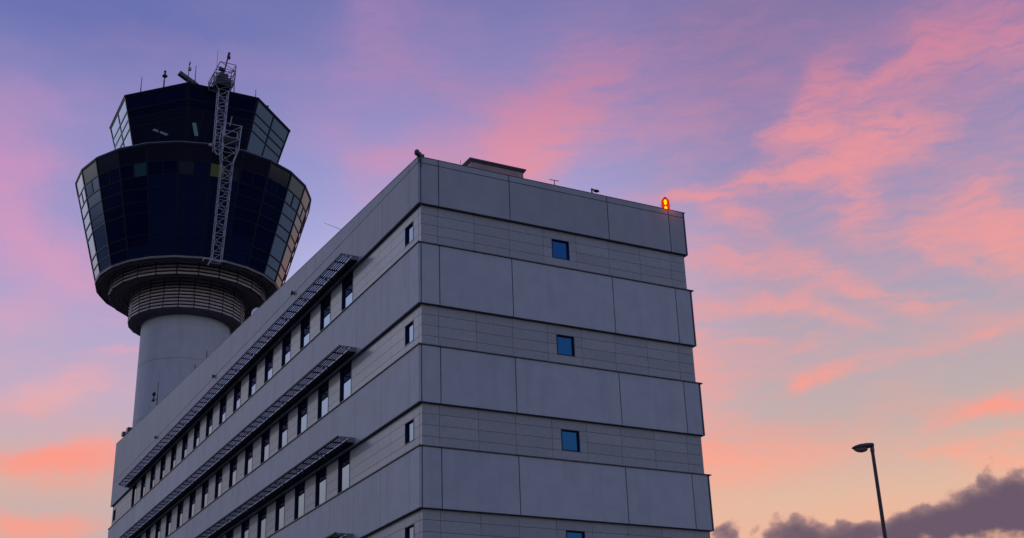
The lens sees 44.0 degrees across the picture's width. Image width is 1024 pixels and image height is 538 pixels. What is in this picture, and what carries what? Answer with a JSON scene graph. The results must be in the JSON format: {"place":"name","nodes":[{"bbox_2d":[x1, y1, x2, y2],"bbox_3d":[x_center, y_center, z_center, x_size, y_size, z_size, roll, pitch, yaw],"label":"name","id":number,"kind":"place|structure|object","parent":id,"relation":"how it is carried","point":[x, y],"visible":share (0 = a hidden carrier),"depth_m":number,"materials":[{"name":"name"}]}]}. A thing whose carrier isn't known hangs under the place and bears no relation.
{"place":"outdoors","nodes":[
{"label":"outdoors","id":0,"kind":"place"},
{"bbox_2d":[0,0,1023,537],"label":"sky","id":1,"kind":"structure","parent":0,"point":[846,177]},
{"label":"ground","id":2,"kind":"structure","parent":0,"visible":0},
{"bbox_2d":[75,82,310,427],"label":"control tower","id":3,"kind":"structure","parent":2,"relation":"on","point":[146,189],"depth_m":108.63,"materials":[{"name":"paint"}]},
{"bbox_2d":[75,172,99,280],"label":"drum window","id":4,"kind":"structure","parent":3,"relation":"in","point":[80,189],"depth_m":111.25,"materials":[{"name":"clear glass"}]},
{"bbox_2d":[81,160,110,272],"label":"drum window","id":5,"kind":"structure","parent":3,"relation":"in","point":[90,178],"depth_m":109.40,"materials":[{"name":"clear glass"}]},
{"bbox_2d":[96,151,127,265],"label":"drum window","id":6,"kind":"structure","parent":3,"relation":"in","point":[108,170],"depth_m":107.97,"materials":[{"name":"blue glass"}]},
{"bbox_2d":[110,98,132,148],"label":"cab window","id":7,"kind":"structure","parent":3,"relation":"in","point":[120,128],"depth_m":115.49,"materials":[{"name":"clear glass"}]},
{"bbox_2d":[118,145,150,259],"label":"drum window","id":8,"kind":"structure","parent":3,"relation":"in","point":[132,161],"depth_m":107.08,"materials":[{"name":"blue glass"}]},
{"bbox_2d":[125,84,187,144],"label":"cab window","id":9,"kind":"structure","parent":3,"relation":"in","point":[159,115],"depth_m":112.63,"materials":[{"name":"blue glass"}]},
{"bbox_2d":[146,144,178,255],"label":"drum window","id":10,"kind":"structure","parent":3,"relation":"in","point":[162,160],"depth_m":106.75,"materials":[{"name":"blue glass"}]},
{"bbox_2d":[162,70,167,86],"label":"signal light","id":11,"kind":"object","parent":3,"relation":"on","point":[164,75],"visible":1,"depth_m":113.44,"materials":[{"name":"black metal"}]},
{"bbox_2d":[178,71,197,83],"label":"surface radar","id":12,"kind":"object","parent":3,"relation":"on","point":[183,76],"visible":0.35,"depth_m":113.56,"materials":[{"name":"black metal"}]},
{"bbox_2d":[175,144,211,255],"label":"drum window","id":13,"kind":"structure","parent":3,"relation":"in","point":[194,162],"depth_m":106.97,"materials":[{"name":"blue glass"}]},
{"bbox_2d":[202,117,241,264],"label":"cleaning gantry","id":14,"kind":"object","parent":3,"relation":"on","point":[230,140],"visible":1,"depth_m":106.99,"materials":[{"name":"metal"}]},
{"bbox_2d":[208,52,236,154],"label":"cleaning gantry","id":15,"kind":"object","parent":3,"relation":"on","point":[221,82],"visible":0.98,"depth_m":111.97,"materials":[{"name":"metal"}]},
{"bbox_2d":[201,146,243,259],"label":"drum window","id":16,"kind":"structure","parent":3,"relation":"in","point":[215,161],"depth_m":107.73,"materials":[{"name":"blue glass"}]},
{"bbox_2d":[187,84,257,149],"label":"cab window","id":17,"kind":"structure","parent":3,"relation":"in","point":[201,101],"depth_m":112.96,"materials":[{"name":"blue glass"}]},
{"bbox_2d":[226,153,270,265],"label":"drum window","id":18,"kind":"structure","parent":3,"relation":"in","point":[254,171],"depth_m":109.06,"materials":[{"name":"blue glass"}]},
{"bbox_2d":[246,100,289,162],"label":"cab window","id":19,"kind":"structure","parent":3,"relation":"in","point":[268,137],"depth_m":116.86,"materials":[{"name":"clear glass"}]},
{"bbox_2d":[247,162,291,273],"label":"drum window","id":20,"kind":"structure","parent":3,"relation":"in","point":[278,179],"depth_m":110.80,"materials":[{"name":"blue glass"}]},
{"bbox_2d":[264,174,305,281],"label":"drum window","id":21,"kind":"structure","parent":3,"relation":"in","point":[294,195],"depth_m":112.87,"materials":[{"name":"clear glass"}]},
{"bbox_2d":[275,188,310,288],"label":"drum window","id":22,"kind":"structure","parent":3,"relation":"in","point":[305,202],"depth_m":115.13,"materials":[{"name":"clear glass"}]},
{"bbox_2d":[283,202,310,283],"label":"drum window","id":23,"kind":"structure","parent":3,"relation":"in","point":[310,202],"depth_m":118.09,"materials":[{"name":"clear glass"}]},
{"bbox_2d":[108,156,713,537],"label":"office building","id":24,"kind":"structure","parent":2,"relation":"on","point":[470,347],"depth_m":47.10,"materials":[{"name":"grey"}]},
{"bbox_2d":[131,483,136,506],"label":"window","id":25,"kind":"structure","parent":24,"relation":"in","point":[134,488],"depth_m":82.35,"materials":[{"name":"black glass"}]},
{"bbox_2d":[140,475,145,498],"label":"window","id":26,"kind":"structure","parent":24,"relation":"in","point":[143,481],"depth_m":80.29,"materials":[{"name":"black glass"}]},
{"bbox_2d":[146,527,150,537],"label":"window","id":27,"kind":"structure","parent":24,"relation":"in","point":[148,532],"depth_m":76.78,"materials":[{"name":"black glass"}]},
{"bbox_2d":[149,465,155,489],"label":"window","id":28,"kind":"structure","parent":24,"relation":"in","point":[152,478],"depth_m":78.23,"materials":[{"name":"black glass"}]},
{"bbox_2d":[151,381,158,404],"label":"instrument mast","id":29,"kind":"object","parent":24,"relation":"attached to","point":[153,395],"visible":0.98,"depth_m":82.22,"materials":[{"name":"black metal"}]},
{"bbox_2d":[155,519,160,537],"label":"window","id":30,"kind":"structure","parent":24,"relation":"in","point":[158,524],"depth_m":74.73,"materials":[{"name":"black glass"}]},
{"bbox_2d":[159,455,165,480],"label":"window","id":31,"kind":"structure","parent":24,"relation":"in","point":[163,461],"depth_m":76.17,"materials":[{"name":"black glass"}]},
{"bbox_2d":[165,510,171,536],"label":"window","id":32,"kind":"structure","parent":24,"relation":"in","point":[169,515],"depth_m":72.59,"materials":[{"name":"black glass"}]},
{"bbox_2d":[170,444,176,470],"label":"window","id":33,"kind":"structure","parent":24,"relation":"in","point":[173,451],"depth_m":74.12,"materials":[{"name":"black glass"}]},
{"bbox_2d":[176,500,183,528],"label":"window","id":34,"kind":"structure","parent":24,"relation":"in","point":[180,506],"depth_m":70.55,"materials":[{"name":"black glass"}]},
{"bbox_2d":[181,432,188,460],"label":"window","id":35,"kind":"structure","parent":24,"relation":"in","point":[185,439],"depth_m":72.05,"materials":[{"name":"black glass"}]},
{"bbox_2d":[188,490,195,519],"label":"window","id":36,"kind":"structure","parent":24,"relation":"in","point":[191,513],"depth_m":68.48,"materials":[{"name":"black glass"}]},
{"bbox_2d":[193,421,200,448],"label":"window","id":37,"kind":"structure","parent":24,"relation":"in","point":[197,427],"depth_m":70.00,"materials":[{"name":"black glass"}]},
{"bbox_2d":[201,479,208,509],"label":"window","id":38,"kind":"structure","parent":24,"relation":"in","point":[204,500],"depth_m":66.44,"materials":[{"name":"black glass"}]},
{"bbox_2d":[205,409,212,437],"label":"window","id":39,"kind":"structure","parent":24,"relation":"in","point":[209,420],"depth_m":67.95,"materials":[{"name":"black glass"}]},
{"bbox_2d":[214,468,222,499],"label":"window","id":40,"kind":"structure","parent":24,"relation":"in","point":[218,480],"depth_m":64.36,"materials":[{"name":"black glass"}]},
{"bbox_2d":[219,395,226,424],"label":"window","id":41,"kind":"structure","parent":24,"relation":"in","point":[222,412],"depth_m":65.89,"materials":[{"name":"black glass"}]},
{"bbox_2d":[226,529,233,537],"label":"window","id":42,"kind":"structure","parent":24,"relation":"in","point":[230,534],"depth_m":60.97,"materials":[{"name":"black glass"}]},
{"bbox_2d":[229,455,237,487],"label":"window","id":43,"kind":"structure","parent":24,"relation":"in","point":[233,463],"depth_m":62.31,"materials":[{"name":"black glass"}]},
{"bbox_2d":[233,380,241,411],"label":"window","id":44,"kind":"structure","parent":24,"relation":"in","point":[237,389],"depth_m":63.83,"materials":[{"name":"black glass"}]},
{"bbox_2d":[241,518,249,537],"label":"window","id":45,"kind":"structure","parent":24,"relation":"in","point":[245,525],"depth_m":58.92,"materials":[{"name":"black glass"}]},
{"bbox_2d":[244,443,252,475],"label":"window","id":46,"kind":"structure","parent":24,"relation":"in","point":[249,450],"depth_m":60.26,"materials":[{"name":"black glass"}]},
{"bbox_2d":[248,365,256,397],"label":"window","id":47,"kind":"structure","parent":24,"relation":"in","point":[253,373],"depth_m":61.77,"materials":[{"name":"black glass"}]},
{"bbox_2d":[257,506,266,537],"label":"window","id":48,"kind":"structure","parent":24,"relation":"in","point":[261,526],"depth_m":56.78,"materials":[{"name":"black glass"}]},
{"bbox_2d":[260,429,269,463],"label":"window","id":49,"kind":"structure","parent":24,"relation":"in","point":[265,439],"depth_m":58.20,"materials":[{"name":"black glass"}]},
{"bbox_2d":[264,349,273,382],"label":"window","id":50,"kind":"structure","parent":24,"relation":"in","point":[268,373],"depth_m":59.71,"materials":[{"name":"black glass"}]},
{"bbox_2d":[275,494,284,531],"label":"window","id":51,"kind":"structure","parent":24,"relation":"in","point":[280,502],"depth_m":54.72,"materials":[{"name":"black glass"}]},
{"bbox_2d":[278,414,287,449],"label":"window","id":52,"kind":"structure","parent":24,"relation":"in","point":[283,423],"depth_m":56.14,"materials":[{"name":"black glass"}]},
{"bbox_2d":[281,332,290,366],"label":"window","id":53,"kind":"structure","parent":24,"relation":"in","point":[286,342],"depth_m":57.65,"materials":[{"name":"blue glass"}]},
{"bbox_2d":[294,480,305,519],"bbox_3d":[-8.744,9.638,52.434,0.107,1.524,1.245,10,-26,-26],"label":"window","id":54,"kind":"structure","parent":24,"relation":"in","point":[299,503],"depth_m":52.66,"materials":[{"name":"black glass"}]},
{"bbox_2d":[297,397,307,435],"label":"window","id":55,"kind":"structure","parent":24,"relation":"in","point":[303,406],"depth_m":54.08,"materials":[{"name":"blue glass"}]},
{"bbox_2d":[300,312,310,349],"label":"window","id":56,"kind":"structure","parent":24,"relation":"in","point":[305,323],"depth_m":55.59,"materials":[{"name":"blue glass"}]},
{"bbox_2d":[315,466,326,506],"bbox_3d":[-7.557,8.722,50.382,0.107,1.524,1.245,10,-26,-26],"label":"window","id":57,"kind":"structure","parent":24,"relation":"in","point":[321,476],"depth_m":50.60,"materials":[{"name":"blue glass"}]},
{"bbox_2d":[317,380,328,419],"bbox_3d":[-7.675,5.439,51.780,0.107,1.524,1.245,10,-26,-26],"label":"window","id":58,"kind":"structure","parent":24,"relation":"in","point":[323,391],"depth_m":52.01,"materials":[{"name":"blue glass"}]},
{"bbox_2d":[320,292,330,330],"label":"window","id":59,"kind":"structure","parent":24,"relation":"in","point":[325,306],"depth_m":53.53,"materials":[{"name":"black glass"}]},
{"bbox_2d":[337,450,349,493],"bbox_3d":[-6.370,7.805,48.329,0.107,1.524,1.245,10,-26,-26],"label":"window","id":60,"kind":"structure","parent":24,"relation":"in","point":[344,460],"depth_m":48.53,"materials":[{"name":"blue glass"}]},
{"bbox_2d":[339,361,351,402],"bbox_3d":[-6.488,4.522,49.727,0.107,1.524,1.245,10,-26,-26],"label":"window","id":61,"kind":"structure","parent":24,"relation":"in","point":[346,372],"depth_m":49.95,"materials":[{"name":"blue glass"}]},
{"bbox_2d":[341,271,352,311],"bbox_3d":[-6.615,0.993,51.230,0.107,1.539,1.245,10,-26,-26],"label":"window","id":62,"kind":"structure","parent":24,"relation":"in","point":[347,284],"depth_m":51.46,"materials":[{"name":"black glass"}]},
{"bbox_2d":[405,221,412,247],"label":"window","id":63,"kind":"structure","parent":24,"relation":"in","point":[409,229],"depth_m":46.36,"materials":[{"name":"glass"}]},
{"bbox_2d":[405,319,413,346],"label":"window","id":64,"kind":"structure","parent":24,"relation":"in","point":[409,328],"depth_m":44.83,"materials":[{"name":"glass"}]},
{"bbox_2d":[405,418,413,445],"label":"window","id":65,"kind":"structure","parent":24,"relation":"in","point":[409,426],"depth_m":43.44,"materials":[{"name":"glass"}]},
{"bbox_2d":[405,523,413,537],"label":"window","id":66,"kind":"structure","parent":24,"relation":"in","point":[409,530],"depth_m":42.09,"materials":[{"name":"grey glass"}]},
{"bbox_2d":[414,149,423,165],"bbox_3d":[-3.409,-4.015,46.219,0.493,0.645,0.299,24,-34,-46],"label":"security camera","id":67,"kind":"object","parent":24,"relation":"attached to","point":[417,152],"visible":1,"depth_m":46.14,"materials":[{"name":"grey metal"}]},
{"bbox_2d":[551,238,569,260],"bbox_3d":[1.818,-0.722,47.948,0.745,0.780,0.107,10,-26,-26],"label":"window","id":68,"kind":"structure","parent":24,"relation":"in","point":[560,248],"depth_m":47.99,"materials":[{"name":"blue glass"}]},
{"bbox_2d":[556,334,574,356],"bbox_3d":[1.945,2.813,46.442,0.745,0.780,0.107,10,-26,-26],"label":"window","id":69,"kind":"structure","parent":24,"relation":"in","point":[565,344],"depth_m":46.48,"materials":[{"name":"blue glass"}]},
{"bbox_2d":[561,429,579,451],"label":"window","id":70,"kind":"structure","parent":24,"relation":"in","point":[570,439],"depth_m":45.09,"materials":[{"name":"blue glass"}]},
{"bbox_2d":[566,530,584,537],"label":"window","id":71,"kind":"structure","parent":24,"relation":"in","point":[569,533],"depth_m":43.76,"materials":[{"name":"blue glass"}]},
{"bbox_2d":[661,197,669,208],"bbox_3d":[6.241,-2.460,51.428,0.390,0.990,0.390,10,-26,-26],"label":"obstruction light","id":72,"kind":"object","parent":24,"relation":"attached to","point":[665,202],"visible":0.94,"depth_m":51.37,"materials":[{"name":"orange glass"}]},
{"bbox_2d":[852,443,886,537],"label":"street lamp","id":73,"kind":"object","parent":2,"relation":"on","point":[863,447],"visible":1,"depth_m":29.18,"materials":[{"name":"black metal"}]}
]}

